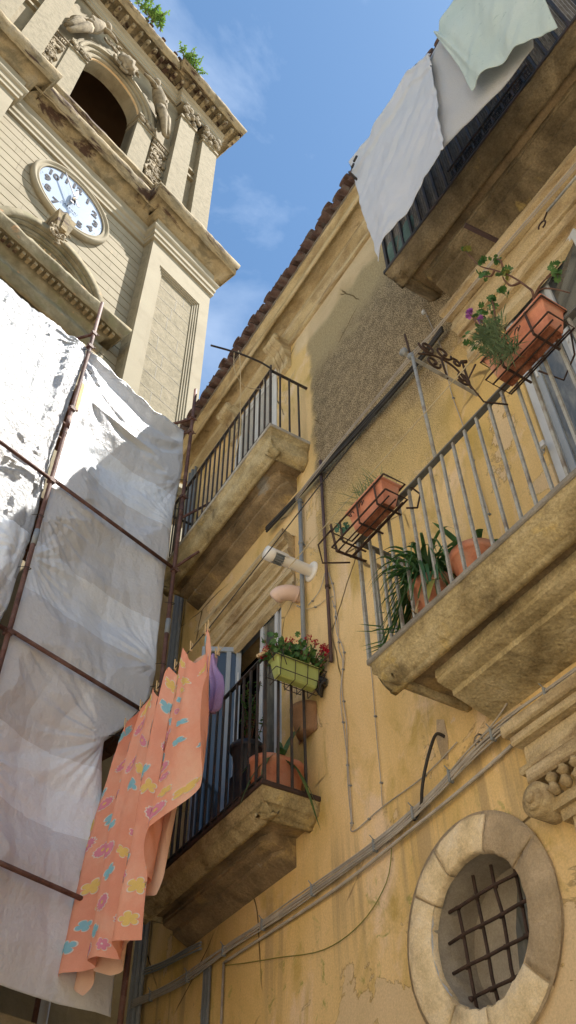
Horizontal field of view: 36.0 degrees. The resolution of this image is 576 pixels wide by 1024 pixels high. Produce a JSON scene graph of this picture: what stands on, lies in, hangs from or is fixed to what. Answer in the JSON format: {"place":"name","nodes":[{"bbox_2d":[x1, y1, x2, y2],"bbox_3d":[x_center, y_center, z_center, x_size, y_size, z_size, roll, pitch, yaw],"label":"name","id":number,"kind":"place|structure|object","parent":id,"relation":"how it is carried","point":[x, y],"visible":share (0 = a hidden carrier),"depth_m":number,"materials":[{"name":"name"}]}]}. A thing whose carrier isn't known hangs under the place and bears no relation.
{"place":"outdoors","nodes":[
{"label":"outdoors","id":0,"kind":"place"},
{"bbox_2d":[130,0,452,398],"label":"sky","id":1,"kind":"structure","parent":0,"point":[308,82],"materials":[{"name":"blue"}]},
{"bbox_2d":[334,467,399,511],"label":"tufted grass","id":2,"kind":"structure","parent":0,"point":[362,490],"depth_m":6.22,"materials":[{"name":"grey plant"}]},
{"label":"ground","id":3,"kind":"structure","parent":0,"visible":0},
{"bbox_2d":[0,1012,35,1023],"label":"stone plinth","id":4,"kind":"structure","parent":3,"relation":"on","point":[6,1019],"depth_m":6.48,"materials":[{"name":"stone"}]},
{"bbox_2d":[0,479,174,1023],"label":"church wall","id":5,"kind":"structure","parent":3,"relation":"on","point":[17,1004],"depth_m":8.78,"materials":[{"name":"stone"}]},
{"bbox_2d":[0,302,208,1023],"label":"scaffold","id":6,"kind":"object","parent":3,"relation":"on","point":[9,631],"visible":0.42,"depth_m":9.13,"materials":[{"name":"metal"}]},
{"bbox_2d":[0,279,86,620],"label":"tarpaulin","id":7,"kind":"object","parent":6,"relation":"attached to","point":[42,356],"visible":0.99,"depth_m":9.71,"materials":[{"name":"plastic"}]},
{"bbox_2d":[0,351,183,1016],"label":"tarpaulin","id":8,"kind":"object","parent":6,"relation":"attached to","point":[90,604],"visible":0.9,"depth_m":8.42,"materials":[{"name":"white plastic"}]},
{"bbox_2d":[20,349,186,736],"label":"tie wires","id":9,"kind":"object","parent":6,"relation":"attached to","point":[43,516],"visible":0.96,"depth_m":9.16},
{"bbox_2d":[103,414,374,751],"bbox_3d":[-0.908,1.187,7.540,0.021,0.239,5.660,24,-52,-21],"label":"washing line","id":10,"kind":"object","parent":9,"relation":"attached to","point":[262,558],"visible":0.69,"depth_m":6.67,"materials":[{"name":"grey plastic"}]},
{"bbox_2d":[58,629,210,995],"bbox_3d":[-1.170,2.315,6.899,0.260,2.230,2.288,24,-52,-21],"label":"floral sheet","id":11,"kind":"object","parent":10,"relation":"hanging from","point":[154,779],"visible":0.98,"depth_m":6.67,"materials":[{"name":"orange fabric"}]},
{"bbox_2d":[216,352,479,654],"bbox_3d":[0.046,0.403,6.971,0.020,0.147,4.701,23,-51,-20],"label":"washing line","id":12,"kind":"object","parent":6,"relation":"attached to","point":[353,493],"visible":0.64,"depth_m":6.42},
{"bbox_2d":[209,653,224,715],"bbox_3d":[-0.614,1.446,7.503,0.064,0.650,0.227,24,-52,-21],"label":"purple cloth","id":13,"kind":"object","parent":12,"relation":"hanging from","point":[217,686],"visible":0.94,"depth_m":7.42,"materials":[{"name":"purple fabric"}]},
{"bbox_2d":[0,0,246,555],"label":"clock tower","id":14,"kind":"structure","parent":3,"relation":"on","point":[122,129],"depth_m":21.12,"materials":[{"name":"stone"}]},
{"bbox_2d":[37,999,50,1023],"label":"downpipe","id":15,"kind":"object","parent":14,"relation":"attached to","point":[44,1010],"visible":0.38,"depth_m":7.65,"materials":[{"name":"grey metal"}]},
{"bbox_2d":[134,0,169,31],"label":"wall weed","id":16,"kind":"object","parent":14,"relation":"on","point":[155,15],"depth_m":28.24,"materials":[{"name":"green plant"}]},
{"bbox_2d":[177,41,207,74],"bbox_3d":[-3.097,-14.987,29.204,0.655,0.602,1.361,-27,-52,22],"label":"wall weed","id":17,"kind":"object","parent":14,"relation":"on","point":[193,61],"depth_m":29.11,"materials":[{"name":"green plant"}]},
{"bbox_2d":[140,0,575,1023],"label":"apartment building","id":18,"kind":"structure","parent":3,"relation":"on","point":[470,918],"depth_m":6.86,"materials":[{"name":"paint"}]},
{"bbox_2d":[126,473,190,1023],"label":"corner pipe","id":19,"kind":"object","parent":18,"relation":"attached to","point":[137,941],"visible":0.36,"depth_m":8.55,"materials":[{"name":"grey metal"}]},
{"bbox_2d":[129,469,193,1023],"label":"corner pipe","id":20,"kind":"object","parent":18,"relation":"attached to","point":[136,979],"visible":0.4,"depth_m":8.59,"materials":[{"name":"grey metal"}]},
{"bbox_2d":[135,466,197,1023],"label":"corner pipe","id":21,"kind":"object","parent":18,"relation":"attached to","point":[142,976],"visible":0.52,"depth_m":8.52,"materials":[{"name":"grey metal"}]},
{"bbox_2d":[143,941,201,975],"bbox_3d":[-1.053,3.983,7.892,0.033,0.224,1.203,24,-52,-21],"label":"cable bundle","id":22,"kind":"object","parent":18,"relation":"attached to","point":[175,958],"visible":1,"depth_m":7.80,"materials":[{"name":"grey metal"}]},
{"bbox_2d":[172,487,185,527],"bbox_3d":[-1.667,-0.080,13.324,0.300,0.650,0.220,24,-52,-21],"label":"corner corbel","id":23,"kind":"object","parent":18,"relation":"attached to","point":[179,491],"visible":0.1,"depth_m":13.30,"materials":[{"name":"stone"}]},
{"bbox_2d":[200,969,205,1023],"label":"conduit pipe","id":24,"kind":"object","parent":18,"relation":"attached to","point":[202,999],"visible":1,"depth_m":7.15,"materials":[{"name":"grey metal"}]},
{"bbox_2d":[203,968,207,1023],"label":"conduit pipe","id":25,"kind":"object","parent":18,"relation":"attached to","point":[205,996],"visible":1,"depth_m":7.13,"materials":[{"name":"grey metal"}]},
{"bbox_2d":[205,965,211,1023],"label":"conduit pipe","id":26,"kind":"object","parent":18,"relation":"attached to","point":[208,994],"visible":1,"depth_m":7.10,"materials":[{"name":"grey metal"}]},
{"bbox_2d":[220,962,224,1023],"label":"conduit pipe","id":27,"kind":"object","parent":18,"relation":"attached to","point":[222,994],"visible":1,"depth_m":6.93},
{"bbox_2d":[187,607,281,840],"bbox_3d":[-0.520,2.085,8.452,0.449,2.487,1.384,24,-52,-21],"label":"window","id":28,"kind":"structure","parent":18,"relation":"in","point":[229,662],"depth_m":8.54,"materials":[{"name":"grey metal"}]},
{"bbox_2d":[166,655,307,863],"bbox_3d":[-0.569,2.429,7.851,0.547,1.180,2.334,24,-52,-21],"label":"balcony railing","id":29,"kind":"object","parent":18,"relation":"on","point":[225,697],"visible":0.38,"depth_m":7.34,"materials":[{"name":"black metal"}]},
{"bbox_2d":[263,648,326,698],"bbox_3d":[0.062,1.367,7.403,0.524,0.348,0.217,24,-52,-21],"label":"window box","id":30,"kind":"object","parent":29,"relation":"attached to","point":[296,673],"visible":0.98,"depth_m":7.36,"materials":[{"name":"plastic"}]},
{"bbox_2d":[256,648,268,657],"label":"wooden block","id":31,"kind":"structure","parent":30,"relation":"in","point":[260,653],"depth_m":7.50,"materials":[{"name":"beige wood"}]},
{"bbox_2d":[258,631,328,674],"bbox_3d":[0.071,1.174,7.568,0.766,0.393,0.368,24,-52,-21],"label":"geranium","id":32,"kind":"object","parent":30,"relation":"in","point":[306,655],"visible":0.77,"depth_m":7.49,"materials":[{"name":"green plant"}]},
{"bbox_2d":[315,673,327,696],"bbox_3d":[0.263,1.467,7.435,0.070,0.218,0.187,24,-52,-21],"label":"black rag","id":33,"kind":"object","parent":30,"relation":"in","point":[323,679],"visible":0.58,"depth_m":7.42,"materials":[{"name":"black fabric"}]},
{"bbox_2d":[319,652,328,666],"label":"branch","id":34,"kind":"object","parent":30,"relation":"in","point":[324,660],"visible":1,"depth_m":7.52,"materials":[{"name":"brown plant"}]},
{"bbox_2d":[168,369,307,557],"bbox_3d":[-0.699,-0.364,11.070,0.557,1.080,2.784,24,-52,-21],"label":"balcony railing","id":35,"kind":"object","parent":18,"relation":"on","point":[205,462],"visible":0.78,"depth_m":10.76,"materials":[{"name":"grey metal"}]},
{"bbox_2d":[210,344,271,370],"bbox_3d":[-0.541,-1.829,10.405,0.828,0.261,0.042,24,-52,-21],"label":"bent rod","id":36,"kind":"object","parent":35,"relation":"attached to","point":[249,357],"visible":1,"depth_m":10.41,"materials":[{"name":"black paint"}]},
{"bbox_2d":[234,350,263,457],"bbox_3d":[-0.450,-1.271,10.201,0.334,1.184,0.692,-2,-47,1],"label":"string","id":37,"kind":"object","parent":36,"relation":"hanging from","point":[240,398],"visible":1,"depth_m":10.11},
{"bbox_2d":[228,738,262,807],"bbox_3d":[-0.339,2.148,7.170,0.286,0.558,0.286,24,-52,-21],"label":"black pot","id":38,"kind":"object","parent":18,"relation":"on","point":[235,749],"visible":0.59,"depth_m":7.19,"materials":[{"name":"plastic"}]},
{"bbox_2d":[239,681,262,740],"bbox_3d":[-0.304,1.726,7.571,0.326,0.687,0.195,24,-52,-21],"label":"thin shrub","id":39,"kind":"object","parent":38,"relation":"on","point":[246,716],"visible":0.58,"depth_m":7.56,"materials":[{"name":"green plant"}]},
{"bbox_2d":[234,368,276,468],"bbox_3d":[-0.407,-0.808,11.602,0.072,2.400,1.100,24,-52,-21],"label":"window","id":40,"kind":"structure","parent":18,"relation":"in","point":[274,377],"depth_m":12.05,"materials":[{"name":"white glass"}]},
{"bbox_2d":[249,752,303,789],"bbox_3d":[-0.093,2.136,6.990,0.492,0.300,0.334,24,-52,-21],"label":"long planter","id":41,"kind":"object","parent":18,"relation":"on","point":[285,777],"visible":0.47,"depth_m":6.93,"materials":[{"name":"ceramic"}]},
{"bbox_2d":[239,727,320,829],"bbox_3d":[-0.067,2.069,6.948,0.602,1.140,0.449,-1,-47,0],"label":"drooping lily","id":42,"kind":"object","parent":41,"relation":"in","point":[283,751],"visible":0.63,"depth_m":6.85,"materials":[{"name":"green plant"}]},
{"bbox_2d":[270,585,299,602],"bbox_3d":[-0.010,0.794,8.582,0.333,0.171,0.187,-2,-47,1],"label":"vent elbow","id":43,"kind":"object","parent":18,"relation":"attached to","point":[280,594],"visible":0.97,"depth_m":8.52,"materials":[{"name":"beige plastic"}]},
{"bbox_2d":[262,546,317,581],"bbox_3d":[0.008,0.480,8.482,0.525,0.210,0.210,24,-52,-21],"label":"flue pipe","id":44,"kind":"object","parent":18,"relation":"attached to","point":[283,559],"visible":0.97,"depth_m":8.44,"materials":[{"name":"white metal"}]},
{"bbox_2d":[297,498,305,650],"bbox_3d":[0.143,0.658,8.602,0.073,2.300,0.056,24,-52,-21],"label":"drain pipe","id":45,"kind":"object","parent":18,"relation":"attached to","point":[302,586],"visible":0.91,"depth_m":8.58,"materials":[{"name":"grey metal"}]},
{"bbox_2d":[289,700,317,744],"bbox_3d":[0.102,1.749,7.431,0.156,0.260,0.300,24,-52,-21],"label":"wall pot","id":46,"kind":"object","parent":18,"relation":"attached to","point":[311,715],"depth_m":7.38,"materials":[{"name":"brown ceramic"}]},
{"bbox_2d":[225,848,391,965],"bbox_3d":[0.095,3.012,6.303,0.012,0.394,2.254,24,-52,-21],"label":"wall wire","id":47,"kind":"object","parent":18,"relation":"attached to","point":[338,941],"depth_m":5.91,"materials":[{"name":"brown plastic cable sheathing"}]},
{"bbox_2d":[295,596,333,609],"bbox_3d":[0.239,0.820,8.220,0.063,0.326,0.585,24,-52,-21],"label":"wall wire","id":48,"kind":"object","parent":18,"relation":"attached to","point":[298,606],"depth_m":8.18,"materials":[{"name":"grey metal"}]},
{"bbox_2d":[319,459,332,662],"bbox_3d":[0.359,0.360,8.429,0.057,2.650,0.044,24,-52,-21],"label":"drain pipe","id":49,"kind":"object","parent":18,"relation":"attached to","point":[327,587],"visible":1,"depth_m":8.15,"materials":[{"name":"metal"}]},
{"bbox_2d":[332,600,352,826],"bbox_3d":[0.434,1.506,7.100,0.021,2.181,0.102,24,-52,-21],"label":"wall wire","id":50,"kind":"object","parent":18,"relation":"attached to","point":[343,722],"depth_m":6.95,"materials":[{"name":"grey metal"}]},
{"bbox_2d":[130,667,575,1008],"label":"cable bundle","id":51,"kind":"object","parent":18,"relation":"attached to","point":[412,813],"visible":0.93,"depth_m":6.00,"materials":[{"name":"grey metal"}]},
{"bbox_2d":[265,326,443,532],"bbox_3d":[0.581,-0.712,8.919,0.048,0.265,3.114,24,-52,-21],"label":"cable bundle","id":52,"kind":"object","parent":18,"relation":"attached to","point":[359,427],"visible":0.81,"depth_m":8.75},
{"bbox_2d":[223,744,512,963],"bbox_3d":[0.396,2.483,6.112,0.033,0.157,3.452,24,-52,-21],"label":"conduit run","id":53,"kind":"object","parent":18,"relation":"attached to","point":[442,804],"visible":0.99,"depth_m":5.80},
{"bbox_2d":[370,667,382,805],"bbox_3d":[0.647,1.449,6.659,0.021,1.630,0.027,24,-52,-21],"label":"wall wire","id":54,"kind":"object","parent":18,"relation":"attached to","point":[380,782],"depth_m":6.44,"materials":[{"name":"grey metal"}]},
{"bbox_2d":[308,572,457,831],"bbox_3d":[0.635,1.138,7.010,0.024,2.642,1.651,24,-52,-21],"label":"wall wire","id":55,"kind":"object","parent":18,"relation":"attached to","point":[344,701],"depth_m":6.58,"materials":[{"name":"grey metal"}]},
{"bbox_2d":[413,732,444,820],"bbox_3d":[0.884,1.693,5.714,0.095,0.469,0.377,29,-54,-25],"label":"black cable","id":56,"kind":"object","parent":18,"relation":"attached to","point":[436,734],"visible":1,"depth_m":5.68,"materials":[{"name":"black rubber"}]},
{"bbox_2d":[407,571,455,611],"bbox_3d":[0.942,0.609,5.602,0.346,0.330,0.346,24,-52,-21],"label":"flower pot","id":57,"kind":"object","parent":18,"relation":"on","point":[421,603],"visible":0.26,"depth_m":5.57,"materials":[{"name":"ceramic"}]},
{"bbox_2d":[361,526,456,652],"bbox_3d":[0.901,0.466,5.772,0.961,0.741,0.940,4,-47,-5],"label":"spider plant","id":58,"kind":"object","parent":57,"relation":"in","point":[414,562],"visible":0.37,"depth_m":5.68,"materials":[{"name":"green plant"}]},
{"bbox_2d":[295,162,575,500],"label":"cable bundle","id":59,"kind":"object","parent":18,"relation":"attached to","point":[503,248],"visible":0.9,"depth_m":7.60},
{"bbox_2d":[399,334,478,395],"bbox_3d":[1.211,-1.212,7.171,0.751,0.463,0.094,24,-52,-21],"label":"iron bracket","id":60,"kind":"object","parent":18,"relation":"attached to","point":[404,351],"visible":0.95,"depth_m":7.12,"materials":[{"name":"grey metal"}]},
{"bbox_2d":[424,309,490,515],"bbox_3d":[1.383,-0.976,7.468,0.021,3.055,0.162,24,-52,-21],"label":"wall wire","id":61,"kind":"object","parent":18,"relation":"attached to","point":[453,398],"depth_m":7.44,"materials":[{"name":"grey metal"}]},
{"bbox_2d":[355,306,575,658],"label":"balcony railing","id":62,"kind":"object","parent":18,"relation":"on","point":[458,436],"visible":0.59,"depth_m":5.54,"materials":[{"name":"grey metal"}]},
{"bbox_2d":[317,473,419,563],"bbox_3d":[0.552,0.088,6.236,0.303,0.277,0.852,26,-52,-22],"label":"window box","id":63,"kind":"object","parent":62,"relation":"attached to","point":[371,509],"visible":1,"depth_m":6.09,"materials":[{"name":"ceramic"}]},
{"bbox_2d":[334,522,352,539],"bbox_3d":[0.391,0.122,6.294,0.116,0.152,0.107,-24,-51,20],"label":"jade sprig","id":64,"kind":"object","parent":63,"relation":"in","point":[344,528],"visible":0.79,"depth_m":6.28,"materials":[{"name":"teal plant"}]},
{"bbox_2d":[411,352,436,457],"bbox_3d":[0.979,-0.794,6.441,0.046,1.300,0.028,-2,-47,1],"label":"iron pole","id":65,"kind":"object","parent":62,"relation":"on","point":[431,441],"visible":1,"depth_m":6.39,"materials":[{"name":"grey metal"}]},
{"bbox_2d":[466,293,575,405],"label":"window box","id":66,"kind":"object","parent":62,"relation":"attached to","point":[538,322],"visible":0.88,"depth_m":5.21,"materials":[{"name":"ceramic"}]},
{"bbox_2d":[461,245,569,375],"bbox_3d":[1.351,-1.470,5.668,0.265,1.798,0.805,27,-53,-23],"label":"trailing plant","id":67,"kind":"object","parent":66,"relation":"in","point":[488,336],"visible":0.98,"depth_m":5.45,"materials":[{"name":"green plant"}]},
{"bbox_2d":[449,538,490,576],"bbox_3d":[1.152,0.372,5.356,0.326,0.290,0.326,24,-52,-21],"label":"flower pot","id":68,"kind":"object","parent":18,"relation":"on","point":[469,550],"visible":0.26,"depth_m":5.33,"materials":[{"name":"ceramic"}]},
{"bbox_2d":[427,522,497,600],"bbox_3d":[1.059,0.286,5.384,0.517,0.740,0.459,11,-48,-10],"label":"broad leaf plant","id":69,"kind":"object","parent":68,"relation":"in","point":[451,536],"visible":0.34,"depth_m":5.40,"materials":[{"name":"green plant"}]},
{"bbox_2d":[381,0,575,266],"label":"balcony railing","id":70,"kind":"object","parent":18,"relation":"on","point":[522,77],"visible":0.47,"depth_m":8.19,"materials":[{"name":"black metal"}]},
{"bbox_2d":[348,171,356,180],"bbox_3d":[0.836,-3.102,8.678,0.710,0.110,0.018,35,-56,-28],"label":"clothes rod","id":71,"kind":"object","parent":70,"relation":"attached to","point":[353,175],"visible":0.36,"depth_m":8.50,"materials":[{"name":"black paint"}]},
{"bbox_2d":[350,41,438,171],"bbox_3d":[1.127,-4.020,8.189,0.099,0.592,2.033,24,-52,-21],"label":"washing line","id":72,"kind":"object","parent":71,"relation":"attached to","point":[354,160],"visible":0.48,"depth_m":8.57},
{"bbox_2d":[349,53,443,260],"bbox_3d":[0.970,-3.175,7.770,0.102,2.369,1.251,24,-52,-21],"label":"bed sheet","id":73,"kind":"object","parent":72,"relation":"hanging from","point":[401,147],"visible":1,"depth_m":7.75,"materials":[{"name":"white fabric"}]},
{"bbox_2d":[430,39,533,146],"bbox_3d":[1.469,-3.678,7.220,0.081,2.160,1.179,24,-52,-21],"label":"bed cover","id":74,"kind":"object","parent":72,"relation":"hanging from","point":[461,104],"visible":0.43,"depth_m":6.91,"materials":[{"name":"white fabric"}]},
{"bbox_2d":[433,0,557,90],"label":"mint sheet","id":75,"kind":"object","parent":72,"relation":"hanging from","point":[476,38],"visible":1,"depth_m":6.68,"materials":[{"name":"fabric"}]},
{"bbox_2d":[387,215,415,261],"bbox_3d":[1.096,-2.626,8.562,0.024,0.380,0.400,24,-52,-21],"label":"green cloth","id":76,"kind":"object","parent":70,"relation":"attached to","point":[406,232],"visible":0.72,"depth_m":8.59,"materials":[{"name":"fabric"}]},
{"bbox_2d":[384,0,575,262],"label":"reed screen","id":77,"kind":"object","parent":70,"relation":"attached to","point":[537,54],"visible":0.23,"depth_m":8.16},
{"bbox_2d":[447,64,531,180],"bbox_3d":[1.756,-3.419,7.796,0.048,0.353,1.070,24,-52,-21],"label":"panel","id":78,"kind":"object","parent":70,"relation":"attached to","point":[496,115],"visible":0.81,"depth_m":7.77,"materials":[{"name":"green paint"}]},
{"bbox_2d":[464,223,498,242],"bbox_3d":[1.698,-2.396,7.663,0.390,0.095,0.035,17,-49,-16],"label":"iron stub","id":79,"kind":"object","parent":18,"relation":"attached to","point":[467,226],"visible":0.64,"depth_m":7.64,"materials":[{"name":"brown metal"}]},
{"bbox_2d":[407,810,564,1023],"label":"round window","id":80,"kind":"structure","parent":18,"relation":"in","point":[492,944],"depth_m":5.01,"materials":[{"name":"stone"}]},
{"bbox_2d":[471,703,507,748],"bbox_3d":[1.576,0.747,5.035,0.146,0.381,1.910,24,-52,-21],"label":"wall wire","id":81,"kind":"object","parent":18,"relation":"attached to","point":[498,716],"depth_m":5.34,"materials":[{"name":"grey metal"}]},
{"bbox_2d":[505,228,575,481],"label":"window","id":82,"kind":"structure","parent":18,"relation":"in","point":[567,389],"depth_m":6.38,"materials":[{"name":"grey metal"}]},
{"bbox_2d":[538,176,575,229],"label":"hook arm","id":83,"kind":"object","parent":18,"relation":"attached to","point":[559,196],"visible":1,"depth_m":6.26},
{"bbox_2d":[545,0,575,46],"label":"window","id":84,"kind":"structure","parent":18,"relation":"in","point":[552,0],"depth_m":8.46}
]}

